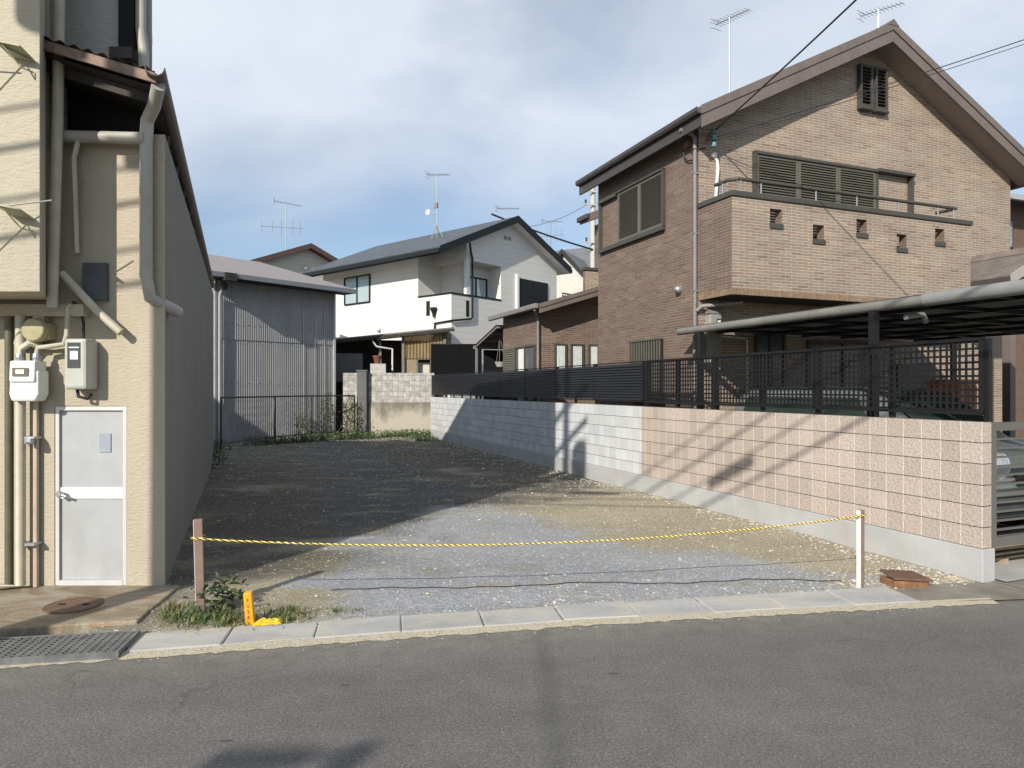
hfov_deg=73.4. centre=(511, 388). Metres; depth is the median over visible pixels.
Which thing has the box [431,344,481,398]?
black screen
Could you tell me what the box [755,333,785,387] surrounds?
window
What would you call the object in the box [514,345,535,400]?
sliding window
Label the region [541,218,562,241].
tv antenna
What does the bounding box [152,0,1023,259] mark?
sky
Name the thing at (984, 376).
lattice fence
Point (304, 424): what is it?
weed clump
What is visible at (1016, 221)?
neighbour house
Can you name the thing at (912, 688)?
road
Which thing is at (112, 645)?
drain grating
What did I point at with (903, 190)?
brick house
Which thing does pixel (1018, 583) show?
yard
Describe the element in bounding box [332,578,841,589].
cord
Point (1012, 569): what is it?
driveway slab
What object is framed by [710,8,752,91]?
tv antenna
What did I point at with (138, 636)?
gutter end slab
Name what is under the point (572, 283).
house
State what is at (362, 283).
window
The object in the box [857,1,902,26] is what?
tv antenna
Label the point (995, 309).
carport
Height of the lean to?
4.120 m
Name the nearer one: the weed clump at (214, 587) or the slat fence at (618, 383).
the weed clump at (214, 587)
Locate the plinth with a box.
[370,364,385,372]
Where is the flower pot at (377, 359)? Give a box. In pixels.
[373,355,381,363]
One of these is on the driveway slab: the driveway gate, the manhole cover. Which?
the driveway gate
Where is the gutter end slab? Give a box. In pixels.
[128,630,146,647]
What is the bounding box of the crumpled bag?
[253,617,282,625]
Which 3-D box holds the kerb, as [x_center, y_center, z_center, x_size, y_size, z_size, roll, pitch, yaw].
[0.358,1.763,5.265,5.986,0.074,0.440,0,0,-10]
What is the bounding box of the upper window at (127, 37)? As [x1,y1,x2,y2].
[118,0,136,50]
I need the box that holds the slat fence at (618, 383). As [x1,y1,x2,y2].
[432,361,646,405]
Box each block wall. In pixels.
[343,373,433,436]
[430,397,994,582]
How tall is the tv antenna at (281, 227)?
3.476 m
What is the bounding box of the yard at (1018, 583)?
[994,522,1023,588]
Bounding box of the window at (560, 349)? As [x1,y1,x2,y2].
[554,343,566,368]
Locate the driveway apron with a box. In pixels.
[890,581,1023,600]
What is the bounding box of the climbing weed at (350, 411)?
[340,396,361,437]
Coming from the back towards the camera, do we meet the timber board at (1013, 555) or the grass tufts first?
the timber board at (1013, 555)
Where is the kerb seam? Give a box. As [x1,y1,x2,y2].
[0,598,998,668]
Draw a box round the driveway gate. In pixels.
[990,421,1023,547]
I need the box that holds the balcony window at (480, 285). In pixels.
[470,276,487,296]
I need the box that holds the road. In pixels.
[0,600,1023,767]
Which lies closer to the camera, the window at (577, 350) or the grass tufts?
the grass tufts
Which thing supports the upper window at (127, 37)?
in the stucco building
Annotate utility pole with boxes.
[584,188,597,267]
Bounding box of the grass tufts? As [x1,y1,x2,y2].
[142,596,363,633]
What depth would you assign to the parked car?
8.61 m
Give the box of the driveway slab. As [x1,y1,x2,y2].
[995,531,1023,581]
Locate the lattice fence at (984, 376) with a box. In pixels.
[645,337,991,421]
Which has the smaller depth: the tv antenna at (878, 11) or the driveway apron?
the driveway apron
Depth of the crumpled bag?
5.04 m
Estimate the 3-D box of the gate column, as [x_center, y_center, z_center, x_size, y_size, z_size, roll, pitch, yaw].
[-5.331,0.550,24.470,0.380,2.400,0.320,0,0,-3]
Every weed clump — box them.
[182,572,246,618]
[293,412,314,438]
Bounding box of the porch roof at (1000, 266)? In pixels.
[971,247,1023,436]
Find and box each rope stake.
[193,519,204,612]
[856,509,863,587]
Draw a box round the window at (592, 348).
[588,344,597,365]
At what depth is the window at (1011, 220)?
22.35 m
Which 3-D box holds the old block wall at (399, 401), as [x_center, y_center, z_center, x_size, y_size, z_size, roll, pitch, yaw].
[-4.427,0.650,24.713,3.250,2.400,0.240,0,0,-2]
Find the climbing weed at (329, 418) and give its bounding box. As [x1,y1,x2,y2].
[317,391,339,438]
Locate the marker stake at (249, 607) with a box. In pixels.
[243,591,254,624]
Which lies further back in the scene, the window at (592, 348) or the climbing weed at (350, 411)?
the climbing weed at (350, 411)
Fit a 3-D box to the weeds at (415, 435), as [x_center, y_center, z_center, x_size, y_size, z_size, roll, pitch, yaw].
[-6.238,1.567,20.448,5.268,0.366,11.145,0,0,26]
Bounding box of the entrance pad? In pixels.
[0,585,179,637]
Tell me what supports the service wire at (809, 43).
attached to the brick house at (903, 190)
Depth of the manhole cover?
5.33 m
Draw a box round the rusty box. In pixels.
[880,569,933,587]
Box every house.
[250,243,337,279]
[300,215,571,398]
[488,19,1023,431]
[555,247,589,266]
[557,249,587,297]
[1010,193,1023,439]
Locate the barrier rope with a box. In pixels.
[191,513,866,546]
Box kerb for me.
[125,587,919,651]
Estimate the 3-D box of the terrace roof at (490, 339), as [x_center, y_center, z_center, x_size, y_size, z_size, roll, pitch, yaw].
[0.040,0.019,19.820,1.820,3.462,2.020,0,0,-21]
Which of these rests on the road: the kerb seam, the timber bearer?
the kerb seam
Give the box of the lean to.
[336,327,454,431]
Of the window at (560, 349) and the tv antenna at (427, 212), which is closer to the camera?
the window at (560, 349)
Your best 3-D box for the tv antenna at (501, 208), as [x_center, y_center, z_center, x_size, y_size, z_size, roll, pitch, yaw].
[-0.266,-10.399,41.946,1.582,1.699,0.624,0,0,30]
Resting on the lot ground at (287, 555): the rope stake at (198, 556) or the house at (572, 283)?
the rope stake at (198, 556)
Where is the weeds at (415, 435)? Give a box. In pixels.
[211,428,440,468]
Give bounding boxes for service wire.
[715,0,856,130]
[715,39,1023,140]
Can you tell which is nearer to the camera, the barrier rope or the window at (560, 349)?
the barrier rope
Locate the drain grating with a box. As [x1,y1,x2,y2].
[0,630,140,664]
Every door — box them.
[55,406,126,584]
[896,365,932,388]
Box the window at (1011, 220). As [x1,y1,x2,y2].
[1010,219,1012,248]
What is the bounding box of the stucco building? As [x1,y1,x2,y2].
[0,0,214,588]
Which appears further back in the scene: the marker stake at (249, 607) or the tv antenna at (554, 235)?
the tv antenna at (554, 235)
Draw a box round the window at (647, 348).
[628,337,662,398]
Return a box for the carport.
[674,279,1023,416]
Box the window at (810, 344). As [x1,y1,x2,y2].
[806,340,867,386]
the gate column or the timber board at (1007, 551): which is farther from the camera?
the gate column
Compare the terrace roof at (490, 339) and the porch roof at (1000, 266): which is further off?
the terrace roof at (490, 339)
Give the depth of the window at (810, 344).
12.44 m
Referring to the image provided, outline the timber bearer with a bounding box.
[995,558,1008,563]
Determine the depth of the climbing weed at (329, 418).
23.73 m
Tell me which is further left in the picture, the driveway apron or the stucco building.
the stucco building
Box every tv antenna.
[262,199,302,233]
[425,171,450,239]
[495,205,518,217]
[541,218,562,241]
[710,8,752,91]
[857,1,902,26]
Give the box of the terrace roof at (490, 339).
[473,325,502,399]
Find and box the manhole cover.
[42,596,103,613]
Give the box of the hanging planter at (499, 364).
[495,336,502,366]
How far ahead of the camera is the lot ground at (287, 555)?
7.69 m
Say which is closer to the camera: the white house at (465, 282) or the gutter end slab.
the gutter end slab
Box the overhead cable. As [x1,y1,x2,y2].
[491,213,592,249]
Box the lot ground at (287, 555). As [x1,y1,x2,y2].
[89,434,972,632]
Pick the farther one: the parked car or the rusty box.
the parked car
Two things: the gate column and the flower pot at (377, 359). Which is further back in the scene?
the flower pot at (377, 359)
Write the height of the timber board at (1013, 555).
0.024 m
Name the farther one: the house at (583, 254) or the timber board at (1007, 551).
the house at (583, 254)
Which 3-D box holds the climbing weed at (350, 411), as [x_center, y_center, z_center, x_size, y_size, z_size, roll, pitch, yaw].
[-5.676,1.043,24.087,0.972,1.571,0.888,0,0,0]
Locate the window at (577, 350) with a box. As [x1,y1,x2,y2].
[571,344,583,367]
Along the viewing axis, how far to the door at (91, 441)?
5.93 m
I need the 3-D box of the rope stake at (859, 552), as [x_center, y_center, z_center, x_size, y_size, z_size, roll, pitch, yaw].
[3.038,1.430,5.989,0.049,0.740,0.045,0,0,-24]
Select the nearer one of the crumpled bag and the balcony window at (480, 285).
the crumpled bag
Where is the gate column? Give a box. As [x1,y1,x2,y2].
[356,370,367,435]
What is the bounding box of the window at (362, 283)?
[344,274,370,305]
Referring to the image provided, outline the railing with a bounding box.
[220,395,354,448]
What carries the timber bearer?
on the driveway slab
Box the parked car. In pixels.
[735,387,1023,525]
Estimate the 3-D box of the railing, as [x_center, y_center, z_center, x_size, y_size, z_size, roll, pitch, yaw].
[-7.142,1.043,21.764,0.807,1.614,5.819,0,0,26]
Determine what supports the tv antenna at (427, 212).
on the white house at (465, 282)
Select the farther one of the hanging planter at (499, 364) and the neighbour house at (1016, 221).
the neighbour house at (1016, 221)
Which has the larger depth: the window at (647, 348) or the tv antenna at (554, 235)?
the tv antenna at (554, 235)
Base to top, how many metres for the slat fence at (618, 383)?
0.758 m
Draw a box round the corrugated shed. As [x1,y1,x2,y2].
[208,254,356,442]
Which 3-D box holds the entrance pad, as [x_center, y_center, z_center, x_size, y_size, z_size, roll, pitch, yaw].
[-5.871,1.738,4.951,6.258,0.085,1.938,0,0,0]
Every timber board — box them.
[995,544,1023,550]
[995,547,1023,555]
[995,552,1023,560]
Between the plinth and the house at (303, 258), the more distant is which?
the house at (303, 258)
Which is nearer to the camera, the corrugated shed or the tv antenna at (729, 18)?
the tv antenna at (729, 18)
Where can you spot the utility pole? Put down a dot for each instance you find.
(593, 204)
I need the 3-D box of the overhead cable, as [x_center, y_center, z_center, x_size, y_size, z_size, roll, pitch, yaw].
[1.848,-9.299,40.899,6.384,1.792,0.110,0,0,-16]
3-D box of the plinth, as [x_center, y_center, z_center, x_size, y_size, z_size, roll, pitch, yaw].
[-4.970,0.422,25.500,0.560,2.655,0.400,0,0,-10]
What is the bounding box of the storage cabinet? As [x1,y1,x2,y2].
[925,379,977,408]

